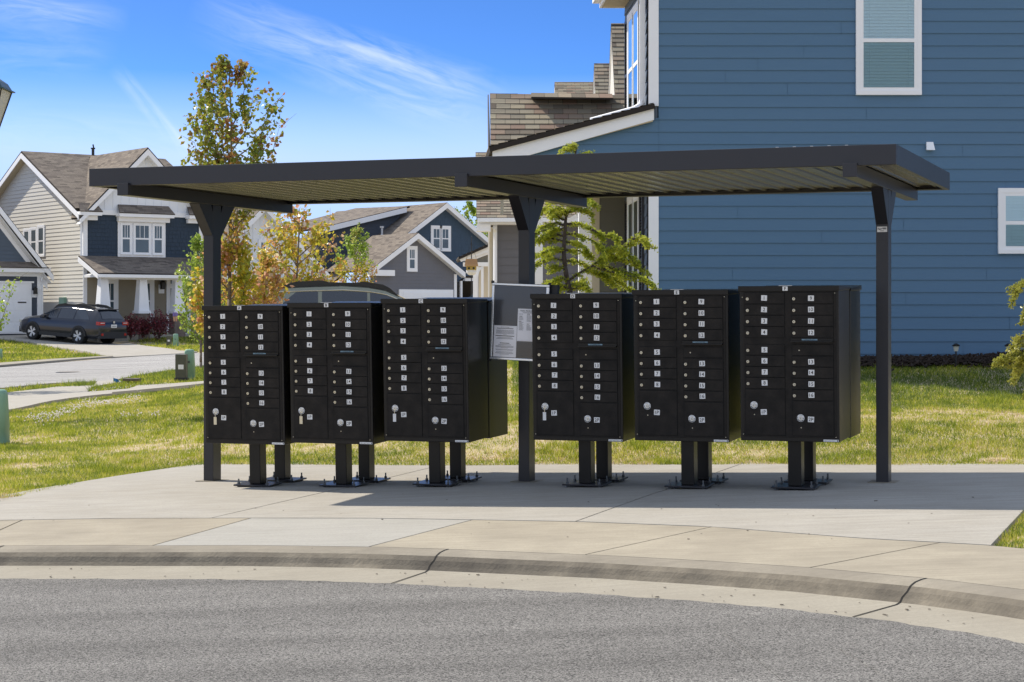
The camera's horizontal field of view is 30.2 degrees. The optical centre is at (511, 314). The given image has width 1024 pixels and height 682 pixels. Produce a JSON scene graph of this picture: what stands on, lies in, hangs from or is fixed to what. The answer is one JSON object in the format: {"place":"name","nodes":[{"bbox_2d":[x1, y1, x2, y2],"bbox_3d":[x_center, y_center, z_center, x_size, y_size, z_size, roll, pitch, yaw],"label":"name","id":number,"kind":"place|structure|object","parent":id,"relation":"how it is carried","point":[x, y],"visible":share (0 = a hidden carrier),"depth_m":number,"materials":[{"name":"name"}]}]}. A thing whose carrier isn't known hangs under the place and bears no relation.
{"place":"outdoors","nodes":[
{"label":"outdoors","id":0,"kind":"place"},
{"bbox_2d":[0,335,196,357],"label":"driveway","id":1,"kind":"structure","parent":0,"point":[122,350],"depth_m":75.71,"materials":[{"name":"concrete"}]},
{"bbox_2d":[19,303,127,343],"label":"parked car","id":2,"kind":"object","parent":1,"relation":"on","point":[81,323],"visible":1,"depth_m":80.78,"materials":[{"name":"black paint"}]},
{"bbox_2d":[7,380,189,410],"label":"sidewalk","id":3,"kind":"structure","parent":0,"point":[27,399],"depth_m":37.18,"materials":[{"name":"concrete"}]},
{"bbox_2d":[0,352,203,388],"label":"street","id":4,"kind":"structure","parent":0,"point":[96,369],"depth_m":54.07,"materials":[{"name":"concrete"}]},
{"bbox_2d":[112,381,203,394],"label":"side driveway","id":5,"kind":"structure","parent":0,"point":[151,387],"depth_m":36.26,"materials":[{"name":"concrete"}]},
{"bbox_2d":[267,280,404,303],"bbox_3d":[-2.962,0.170,38.599,4.945,1.700,2.146,0,0,-6],"label":"parked car","id":6,"kind":"object","parent":5,"relation":"on","point":[319,291],"visible":0.18,"depth_m":37.89,"materials":[{"name":"grey paint"}]},
{"bbox_2d":[0,0,624,282],"label":"sky","id":7,"kind":"structure","parent":0,"point":[360,79],"materials":[{"name":"blue"}]},
{"bbox_2d":[0,578,1023,681],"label":"road","id":8,"kind":"structure","parent":0,"point":[136,630],"depth_m":9.33,"materials":[{"name":"grey asphalt"}]},
{"bbox_2d":[0,545,1023,642],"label":"curb","id":9,"kind":"structure","parent":8,"relation":"on","point":[995,611],"depth_m":11.28,"materials":[{"name":"concrete"}]},
{"bbox_2d":[0,462,1023,545],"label":"mailbox pad","id":10,"kind":"object","parent":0,"point":[979,504],"visible":0.74,"depth_m":14.84,"materials":[{"name":"concrete"}]},
{"bbox_2d":[202,305,291,486],"bbox_3d":[-2.258,0.721,16.683,0.791,1.618,0.503,0,2,20],"label":"cluster mailbox","id":11,"kind":"object","parent":10,"relation":"on","point":[247,374],"visible":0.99,"depth_m":16.47,"materials":[{"name":"brown metal"}]},
{"bbox_2d":[209,397,241,438],"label":"parcel door","id":12,"kind":"structure","parent":11,"relation":"in","point":[225,422],"depth_m":16.55,"materials":[{"name":"black paint"}]},
{"bbox_2d":[206,311,282,441],"bbox_3d":[-2.330,0.534,16.474,0.729,1.133,0.003,0,2,20],"label":"door panel","id":13,"kind":"structure","parent":11,"relation":"in","point":[240,354],"depth_m":16.48,"materials":[{"name":"black paint"}]},
{"bbox_2d":[246,408,280,439],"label":"parcel door","id":14,"kind":"structure","parent":11,"relation":"in","point":[262,423],"depth_m":16.42,"materials":[{"name":"black paint"}]},
{"bbox_2d":[245,304,306,482],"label":"cluster mailbox","id":15,"kind":"object","parent":10,"relation":"on","point":[282,461],"visible":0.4,"depth_m":17.11,"materials":[{"name":"brown metal"}]},
{"bbox_2d":[287,302,385,487],"bbox_3d":[-1.475,0.698,16.398,0.791,1.618,0.503,0,2,20],"label":"cluster mailbox","id":16,"kind":"object","parent":10,"relation":"on","point":[336,376],"visible":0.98,"depth_m":16.19,"materials":[{"name":"brown metal"}]},
{"bbox_2d":[294,396,328,438],"bbox_3d":[-1.724,0.889,16.261,0.318,0.362,0.015,0,2,20],"label":"parcel door","id":17,"kind":"structure","parent":16,"relation":"in","point":[311,412],"depth_m":16.26,"materials":[{"name":"black paint"}]},
{"bbox_2d":[291,308,370,440],"bbox_3d":[-1.547,0.511,16.189,0.729,1.133,0.003,0,2,20],"label":"door panel","id":18,"kind":"structure","parent":16,"relation":"in","point":[327,352],"depth_m":16.19,"materials":[{"name":"black paint"}]},
{"bbox_2d":[333,407,368,439],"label":"parcel door","id":19,"kind":"structure","parent":16,"relation":"in","point":[349,422],"depth_m":16.13,"materials":[{"name":"black paint"}]},
{"bbox_2d":[333,301,390,482],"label":"cluster mailbox","id":20,"kind":"object","parent":10,"relation":"on","point":[366,458],"visible":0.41,"depth_m":16.83,"materials":[{"name":"brown metal"}]},
{"bbox_2d":[380,298,487,486],"bbox_3d":[-0.656,0.665,16.154,0.791,1.618,0.503,0,2,20],"label":"cluster mailbox","id":21,"kind":"object","parent":10,"relation":"on","point":[435,373],"visible":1,"depth_m":15.96,"materials":[{"name":"brown metal"}]},
{"bbox_2d":[388,393,422,436],"bbox_3d":[-0.905,0.856,16.017,0.318,0.362,0.015,0,2,20],"label":"parcel door","id":22,"kind":"structure","parent":21,"relation":"in","point":[405,414],"depth_m":16.02,"materials":[{"name":"black paint"}]},
{"bbox_2d":[385,304,466,438],"bbox_3d":[-0.728,0.478,15.945,0.729,1.133,0.003,0,2,20],"label":"door panel","id":23,"kind":"structure","parent":21,"relation":"in","point":[422,349],"depth_m":15.95,"materials":[{"name":"black paint"}]},
{"bbox_2d":[428,404,464,437],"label":"parcel door","id":24,"kind":"structure","parent":21,"relation":"in","point":[443,420],"depth_m":15.89,"materials":[{"name":"black paint"}]},
{"bbox_2d":[426,297,507,481],"bbox_3d":[-0.478,0.663,16.624,0.791,1.615,0.477,0,1,20],"label":"cluster mailbox","id":25,"kind":"object","parent":10,"relation":"on","point":[497,402],"visible":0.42,"depth_m":16.53,"materials":[{"name":"brown metal"}]},
{"bbox_2d":[89,144,949,482],"bbox_3d":[0.115,0.153,16.445,6.855,2.811,3.070,0,0,20],"label":"mail shelter","id":26,"kind":"object","parent":10,"relation":"on","point":[529,186],"visible":0.94,"depth_m":15.80,"materials":[{"name":"brown metal"}]},
{"bbox_2d":[488,280,559,360],"bbox_3d":[0.118,0.068,16.152,0.587,0.689,0.200,3,1,20],"label":"notice board","id":27,"kind":"object","parent":26,"relation":"attached to","point":[511,326],"visible":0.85,"depth_m":16.10,"materials":[{"name":"black metal"}]},
{"bbox_2d":[530,293,634,486],"bbox_3d":[0.606,0.628,15.701,0.791,1.618,0.503,0,2,20],"label":"cluster mailbox","id":28,"kind":"object","parent":10,"relation":"on","point":[583,368],"visible":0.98,"depth_m":15.50,"materials":[{"name":"brown metal"}]},
{"bbox_2d":[536,299,572,310],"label":"mail door","id":29,"kind":"structure","parent":28,"relation":"in","point":[567,304],"depth_m":15.53,"materials":[{"name":"black paint"}]},
{"bbox_2d":[537,391,573,435],"bbox_3d":[0.357,0.820,15.565,0.318,0.362,0.015,0,2,20],"label":"parcel door","id":30,"kind":"structure","parent":28,"relation":"in","point":[555,409],"depth_m":15.57,"materials":[{"name":"black paint"}]},
{"bbox_2d":[534,299,620,437],"bbox_3d":[0.534,0.441,15.492,0.729,1.133,0.003,0,2,20],"label":"door panel","id":31,"kind":"structure","parent":28,"relation":"in","point":[573,345],"depth_m":15.49,"materials":[{"name":"black paint"}]},
{"bbox_2d":[579,299,616,310],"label":"mail door","id":32,"kind":"structure","parent":28,"relation":"in","point":[584,304],"depth_m":15.40,"materials":[{"name":"black paint"}]},
{"bbox_2d":[579,332,616,342],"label":"mail door","id":33,"kind":"structure","parent":28,"relation":"in","point":[584,337],"depth_m":15.41,"materials":[{"name":"black paint"}]},
{"bbox_2d":[579,349,617,359],"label":"outgoing door","id":34,"kind":"structure","parent":28,"relation":"in","point":[584,354],"depth_m":15.42,"materials":[{"name":"black paint"}]},
{"bbox_2d":[580,381,617,391],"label":"mail door","id":35,"kind":"structure","parent":28,"relation":"in","point":[585,386],"depth_m":15.43,"materials":[{"name":"black paint"}]},
{"bbox_2d":[580,402,618,436],"bbox_3d":[0.708,0.863,15.436,0.327,0.274,0.015,0,2,20],"label":"parcel door","id":36,"kind":"structure","parent":28,"relation":"in","point":[596,419],"depth_m":15.44,"materials":[{"name":"black paint"}]},
{"bbox_2d":[564,293,631,482],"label":"cluster mailbox","id":37,"kind":"object","parent":10,"relation":"on","point":[603,459],"visible":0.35,"depth_m":16.13,"materials":[{"name":"brown metal"}]},
{"bbox_2d":[632,289,740,488],"bbox_3d":[1.416,0.602,15.259,0.791,1.618,0.503,0,2,20],"label":"cluster mailbox","id":38,"kind":"object","parent":10,"relation":"on","point":[687,386],"visible":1,"depth_m":15.06,"materials":[{"name":"brown metal"}]},
{"bbox_2d":[638,296,676,307],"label":"mail door","id":39,"kind":"structure","parent":38,"relation":"in","point":[643,301],"depth_m":15.09,"materials":[{"name":"black paint"}]},
{"bbox_2d":[638,307,676,317],"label":"mail door","id":40,"kind":"structure","parent":38,"relation":"in","point":[652,312],"depth_m":15.09,"materials":[{"name":"black paint"}]},
{"bbox_2d":[638,318,676,328],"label":"mail door","id":41,"kind":"structure","parent":38,"relation":"in","point":[643,323],"depth_m":15.09,"materials":[{"name":"black paint"}]},
{"bbox_2d":[638,329,676,340],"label":"mail door","id":42,"kind":"structure","parent":38,"relation":"in","point":[643,334],"depth_m":15.10,"materials":[{"name":"black paint"}]},
{"bbox_2d":[639,346,676,357],"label":"mail door","id":43,"kind":"structure","parent":38,"relation":"in","point":[644,351],"depth_m":15.10,"materials":[{"name":"black paint"}]},
{"bbox_2d":[639,357,676,368],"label":"mail door","id":44,"kind":"structure","parent":38,"relation":"in","point":[644,362],"depth_m":15.11,"materials":[{"name":"black paint"}]},
{"bbox_2d":[639,368,676,378],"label":"mail door","id":45,"kind":"structure","parent":38,"relation":"in","point":[644,373],"depth_m":15.11,"materials":[{"name":"black paint"}]},
{"bbox_2d":[639,379,676,389],"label":"mail door","id":46,"kind":"structure","parent":38,"relation":"in","point":[644,384],"depth_m":15.12,"materials":[{"name":"black paint"}]},
{"bbox_2d":[639,390,677,435],"bbox_3d":[1.168,0.793,15.122,0.318,0.362,0.015,0,2,20],"label":"parcel door","id":47,"kind":"structure","parent":38,"relation":"in","point":[658,409],"depth_m":15.12,"materials":[{"name":"black paint"}]},
{"bbox_2d":[636,295,726,438],"bbox_3d":[1.344,0.415,15.050,0.729,1.133,0.003,0,2,20],"label":"door panel","id":48,"kind":"structure","parent":38,"relation":"in","point":[680,379],"depth_m":15.05,"materials":[{"name":"black paint"}]},
{"bbox_2d":[683,296,722,306],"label":"mail door","id":49,"kind":"structure","parent":38,"relation":"in","point":[688,301],"depth_m":14.96,"materials":[{"name":"black paint"}]},
{"bbox_2d":[683,307,722,317],"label":"mail door","id":50,"kind":"structure","parent":38,"relation":"in","point":[688,312],"depth_m":14.96,"materials":[{"name":"black paint"}]},
{"bbox_2d":[683,318,722,329],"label":"mail door","id":51,"kind":"structure","parent":38,"relation":"in","point":[688,323],"depth_m":14.97,"materials":[{"name":"black paint"}]},
{"bbox_2d":[683,329,722,340],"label":"mail door","id":52,"kind":"structure","parent":38,"relation":"in","point":[688,335],"depth_m":14.97,"materials":[{"name":"black paint"}]},
{"bbox_2d":[683,358,723,368],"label":"mail door","id":53,"kind":"structure","parent":38,"relation":"in","point":[688,363],"depth_m":14.98,"materials":[{"name":"black paint"}]},
{"bbox_2d":[683,369,723,379],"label":"mail door","id":54,"kind":"structure","parent":38,"relation":"in","point":[688,374],"depth_m":14.98,"materials":[{"name":"black paint"}]},
{"bbox_2d":[683,347,723,357],"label":"outgoing door","id":55,"kind":"structure","parent":38,"relation":"in","point":[688,352],"depth_m":14.98,"materials":[{"name":"black paint"}]},
{"bbox_2d":[684,379,723,390],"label":"mail door","id":56,"kind":"structure","parent":38,"relation":"in","point":[689,385],"depth_m":14.98,"materials":[{"name":"black paint"}]},
{"bbox_2d":[684,391,723,401],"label":"mail door","id":57,"kind":"structure","parent":38,"relation":"in","point":[690,396],"depth_m":14.99,"materials":[{"name":"black paint"}]},
{"bbox_2d":[684,402,723,436],"bbox_3d":[1.518,0.837,14.994,0.327,0.274,0.015,0,2,20],"label":"parcel door","id":58,"kind":"structure","parent":38,"relation":"in","point":[705,419],"depth_m":15.00,"materials":[{"name":"black paint"}]},
{"bbox_2d":[664,289,740,483],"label":"cluster mailbox","id":59,"kind":"object","parent":10,"relation":"on","point":[704,454],"visible":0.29,"depth_m":15.68,"materials":[{"name":"brown metal"}]},
{"bbox_2d":[738,285,849,489],"bbox_3d":[2.222,0.577,14.882,0.791,1.618,0.503,0,2,20],"label":"cluster mailbox","id":60,"kind":"object","parent":10,"relation":"on","point":[795,364],"visible":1,"depth_m":14.68,"materials":[{"name":"brown metal"}]},
{"bbox_2d":[744,292,784,303],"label":"mail door","id":61,"kind":"structure","parent":60,"relation":"in","point":[750,297],"depth_m":14.71,"materials":[{"name":"black paint"}]},
{"bbox_2d":[745,344,784,355],"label":"mail door","id":62,"kind":"structure","parent":60,"relation":"in","point":[750,349],"depth_m":14.73,"materials":[{"name":"black paint"}]},
{"bbox_2d":[745,304,784,314],"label":"mail door","id":63,"kind":"structure","parent":60,"relation":"in","point":[750,309],"depth_m":14.72,"materials":[{"name":"black paint"}]},
{"bbox_2d":[745,355,784,366],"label":"mail door","id":64,"kind":"structure","parent":60,"relation":"in","point":[750,360],"depth_m":14.73,"materials":[{"name":"black paint"}]},
{"bbox_2d":[745,315,784,326],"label":"mail door","id":65,"kind":"structure","parent":60,"relation":"in","point":[750,320],"depth_m":14.72,"materials":[{"name":"black paint"}]},
{"bbox_2d":[745,366,784,377],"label":"mail door","id":66,"kind":"structure","parent":60,"relation":"in","point":[750,371],"depth_m":14.73,"materials":[{"name":"black paint"}]},
{"bbox_2d":[745,326,784,337],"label":"mail door","id":67,"kind":"structure","parent":60,"relation":"in","point":[764,331],"depth_m":14.72,"materials":[{"name":"black paint"}]},
{"bbox_2d":[745,377,785,388],"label":"mail door","id":68,"kind":"structure","parent":60,"relation":"in","point":[750,382],"depth_m":14.74,"materials":[{"name":"black paint"}]},
{"bbox_2d":[745,389,785,435],"bbox_3d":[1.973,0.768,14.745,0.318,0.362,0.015,0,2,20],"label":"parcel door","id":69,"kind":"structure","parent":60,"relation":"in","point":[765,408],"depth_m":14.74,"materials":[{"name":"black paint"}]},
{"bbox_2d":[743,291,836,438],"bbox_3d":[2.150,0.390,14.674,0.729,1.133,0.003,0,2,20],"label":"door panel","id":70,"kind":"structure","parent":60,"relation":"in","point":[788,324],"depth_m":14.68,"materials":[{"name":"black paint"}]},
{"bbox_2d":[791,292,833,303],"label":"mail door","id":71,"kind":"structure","parent":60,"relation":"in","point":[796,297],"depth_m":14.58,"materials":[{"name":"black paint"}]},
{"bbox_2d":[791,304,833,314],"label":"mail door","id":72,"kind":"structure","parent":60,"relation":"in","point":[796,309],"depth_m":14.59,"materials":[{"name":"black paint"}]},
{"bbox_2d":[791,315,833,326],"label":"mail door","id":73,"kind":"structure","parent":60,"relation":"in","point":[797,320],"depth_m":14.59,"materials":[{"name":"black paint"}]},
{"bbox_2d":[792,326,833,337],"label":"mail door","id":74,"kind":"structure","parent":60,"relation":"in","point":[821,331],"depth_m":14.59,"materials":[{"name":"black paint"}]},
{"bbox_2d":[792,356,833,366],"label":"mail door","id":75,"kind":"structure","parent":60,"relation":"in","point":[797,361],"depth_m":14.60,"materials":[{"name":"black paint"}]},
{"bbox_2d":[792,367,833,378],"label":"mail door","id":76,"kind":"structure","parent":60,"relation":"in","point":[797,372],"depth_m":14.60,"materials":[{"name":"black paint"}]},
{"bbox_2d":[792,378,833,389],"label":"mail door","id":77,"kind":"structure","parent":60,"relation":"in","point":[797,383],"depth_m":14.61,"materials":[{"name":"black paint"}]},
{"bbox_2d":[792,389,833,400],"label":"mail door","id":78,"kind":"structure","parent":60,"relation":"in","point":[797,394],"depth_m":14.62,"materials":[{"name":"black paint"}]},
{"bbox_2d":[792,344,833,355],"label":"outgoing door","id":79,"kind":"structure","parent":60,"relation":"in","point":[797,349],"depth_m":14.60,"materials":[{"name":"black paint"}]},
{"bbox_2d":[792,401,834,436],"bbox_3d":[2.324,0.812,14.618,0.327,0.274,0.015,0,2,20],"label":"parcel door","id":80,"kind":"structure","parent":60,"relation":"in","point":[809,418],"depth_m":14.62,"materials":[{"name":"black paint"}]},
{"bbox_2d":[769,285,861,484],"bbox_3d":[2.400,0.575,15.352,0.791,1.615,0.477,0,1,20],"label":"cluster mailbox","id":81,"kind":"object","parent":10,"relation":"on","point":[855,401],"visible":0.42,"depth_m":15.25,"materials":[{"name":"brown metal"}]},
{"bbox_2d":[0,518,1023,589],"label":"sidewalk","id":82,"kind":"structure","parent":0,"point":[999,566],"depth_m":12.35,"materials":[{"name":"concrete"}]},
{"bbox_2d":[0,339,1023,548],"bbox_3d":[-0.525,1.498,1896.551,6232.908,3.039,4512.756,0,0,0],"label":"ground","id":83,"kind":"structure","parent":0,"point":[500,437],"depth_m":20.29,"materials":[{"name":"plant"}]},
{"bbox_2d":[0,389,9,443],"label":"utility pedestal","id":84,"kind":"object","parent":83,"relation":"on","point":[4,424],"visible":0.95,"depth_m":23.31,"materials":[{"name":"green plastic"}]},
{"bbox_2d":[0,206,53,334],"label":"garage house","id":85,"kind":"structure","parent":83,"relation":"on","point":[19,256],"depth_m":84.83,"materials":[{"name":"wood"}]},
{"bbox_2d":[0,289,26,333],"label":"garage door","id":86,"kind":"structure","parent":85,"relation":"in","point":[17,307],"depth_m":84.79,"materials":[{"name":"white paint"}]},
{"bbox_2d":[0,332,203,362],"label":"lawn grass","id":87,"kind":"structure","parent":83,"relation":"on","point":[22,350],"depth_m":73.57,"materials":[{"name":"green plant"}]},
{"bbox_2d":[4,364,203,391],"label":"verge grass","id":88,"kind":"structure","parent":83,"relation":"on","point":[162,377],"depth_m":42.05,"materials":[{"name":"green plant"}]},
{"bbox_2d":[0,144,227,341],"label":"beige house","id":89,"kind":"structure","parent":83,"relation":"on","point":[124,255],"depth_m":85.69,"materials":[{"name":"paint"}]},
{"bbox_2d":[133,223,150,254],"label":"window","id":90,"kind":"structure","parent":89,"relation":"in","point":[141,231],"depth_m":85.60,"materials":[{"name":"white paint"}]},
{"bbox_2d":[142,307,174,339],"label":"burgundy shrub","id":91,"kind":"object","parent":83,"relation":"on","point":[158,324],"visible":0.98,"depth_m":82.65,"materials":[{"name":"red plant"}]},
{"bbox_2d":[173,232,227,367],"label":"maple tree","id":92,"kind":"object","parent":83,"relation":"on","point":[196,246],"visible":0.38,"depth_m":49.95,"materials":[{"name":"green plant"}]},
{"bbox_2d":[178,54,291,336],"bbox_3d":[-4.359,-1.429,29.896,1.779,5.406,1.780,0,0,0],"label":"maple tree","id":93,"kind":"object","parent":83,"relation":"on","point":[230,249],"visible":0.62,"depth_m":29.79,"materials":[{"name":"green plant"}]},
{"bbox_2d":[182,209,331,322],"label":"white gable house","id":94,"kind":"structure","parent":83,"relation":"on","point":[256,222],"depth_m":92.73,"materials":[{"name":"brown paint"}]},
{"bbox_2d":[231,246,294,303],"bbox_3d":[-4.102,0.055,30.994,1.062,2.346,1.008,0,0,0],"label":"maple tree","id":95,"kind":"object","parent":83,"relation":"on","point":[266,260],"visible":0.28,"depth_m":30.92,"materials":[{"name":"yellow plant"}]},
{"bbox_2d":[251,204,346,286],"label":"maple tree","id":96,"kind":"object","parent":83,"relation":"on","point":[289,243],"visible":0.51,"depth_m":42.81,"materials":[{"name":"yellow plant"}]},
{"bbox_2d":[331,222,377,282],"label":"maple tree","id":97,"kind":"object","parent":83,"relation":"on","point":[352,248],"visible":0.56,"depth_m":59.89,"materials":[{"name":"green plant"}]},
{"bbox_2d":[289,202,487,298],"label":"grey house","id":98,"kind":"structure","parent":83,"relation":"on","point":[415,251],"depth_m":101.97,"materials":[{"name":"paint"}]},
{"bbox_2d":[399,289,452,298],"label":"garage door","id":99,"kind":"structure","parent":98,"relation":"in","point":[405,293],"depth_m":98.79,"materials":[{"name":"white paint"}]},
{"bbox_2d":[456,244,487,296],"bbox_3d":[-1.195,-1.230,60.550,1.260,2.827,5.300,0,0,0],"label":"cream porch house","id":100,"kind":"structure","parent":83,"relation":"on","point":[480,282],"depth_m":58.15,"materials":[{"name":"white paint"}]},
{"bbox_2d":[475,152,577,296],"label":"grey sided house","id":101,"kind":"structure","parent":83,"relation":"on","point":[502,230],"depth_m":43.99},
{"bbox_2d":[535,204,591,292],"bbox_3d":[0.948,-0.974,35.225,1.205,3.279,1.450,0,0,0],"label":"white porch","id":102,"kind":"object","parent":83,"relation":"on","point":[539,270],"visible":0.12,"depth_m":34.50,"materials":[{"name":"paint"}]},
{"bbox_2d":[554,82,592,93],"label":"gabled house","id":103,"kind":"structure","parent":83,"relation":"on","point":[573,87],"depth_m":51.54,"materials":[{"name":"brown"}]},
{"bbox_2d":[535,141,661,293],"bbox_3d":[1.009,-0.529,23.459,1.687,3.204,1.166,0,0,0],"label":"cedar tree","id":104,"kind":"object","parent":83,"relation":"on","point":[618,252],"visible":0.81,"depth_m":23.47,"materials":[{"name":"green plant"}]},
{"bbox_2d":[593,63,608,93],"bbox_3d":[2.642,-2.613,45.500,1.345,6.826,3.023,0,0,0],"label":"gabled house","id":105,"kind":"structure","parent":83,"relation":"on","point":[601,78],"depth_m":45.13,"materials":[{"name":"brown"}]},
{"bbox_2d":[608,23,623,94],"bbox_3d":[2.414,-2.564,38.600,0.795,6.728,3.824,0,0,0],"label":"chimney","id":106,"kind":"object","parent":83,"relation":"on","point":[616,75],"depth_m":38.09,"materials":[{"name":"brown"}]},
{"bbox_2d":[485,0,1023,363],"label":"blue house","id":107,"kind":"structure","parent":83,"relation":"on","point":[939,83],"depth_m":27.29,"materials":[{"name":"paint"}]},
{"bbox_2d":[627,9,631,107],"bbox_3d":[1.839,-3.779,29.323,0.069,1.797,0.793,0,0,-3],"label":"window","id":108,"kind":"structure","parent":107,"relation":"in","point":[629,17],"depth_m":29.43,"materials":[{"name":"white paint"}]},
{"bbox_2d":[632,0,638,105],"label":"window","id":109,"kind":"structure","parent":107,"relation":"in","point":[635,10],"depth_m":28.59,"materials":[{"name":"glass"}]},
{"bbox_2d":[632,197,638,289],"bbox_3d":[1.872,-0.803,28.588,0.070,2.047,0.823,0,0,-3],"label":"window","id":110,"kind":"structure","parent":107,"relation":"in","point":[635,200],"depth_m":28.59,"materials":[{"name":"white paint"}]},
{"bbox_2d":[856,0,921,94],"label":"window","id":111,"kind":"structure","parent":107,"relation":"in","point":[888,32],"depth_m":27.26,"materials":[{"name":"glass"}]},
{"bbox_2d":[998,188,1023,253],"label":"window","id":112,"kind":"structure","parent":107,"relation":"in","point":[1010,200],"depth_m":27.25,"materials":[{"name":"glass"}]},
{"bbox_2d":[860,351,1013,370],"bbox_3d":[5.452,0.657,26.753,7.194,0.276,0.968,0,0,0],"label":"mulch bed","id":113,"kind":"object","parent":83,"relation":"on","point":[976,359],"visible":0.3,"depth_m":26.89,"materials":[{"name":"brown soil"}]},
{"bbox_2d":[991,279,1023,401],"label":"cedar tree","id":114,"kind":"object","parent":83,"relation":"on","point":[1015,354],"visible":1,"depth_m":18.94,"materials":[{"name":"green plant"}]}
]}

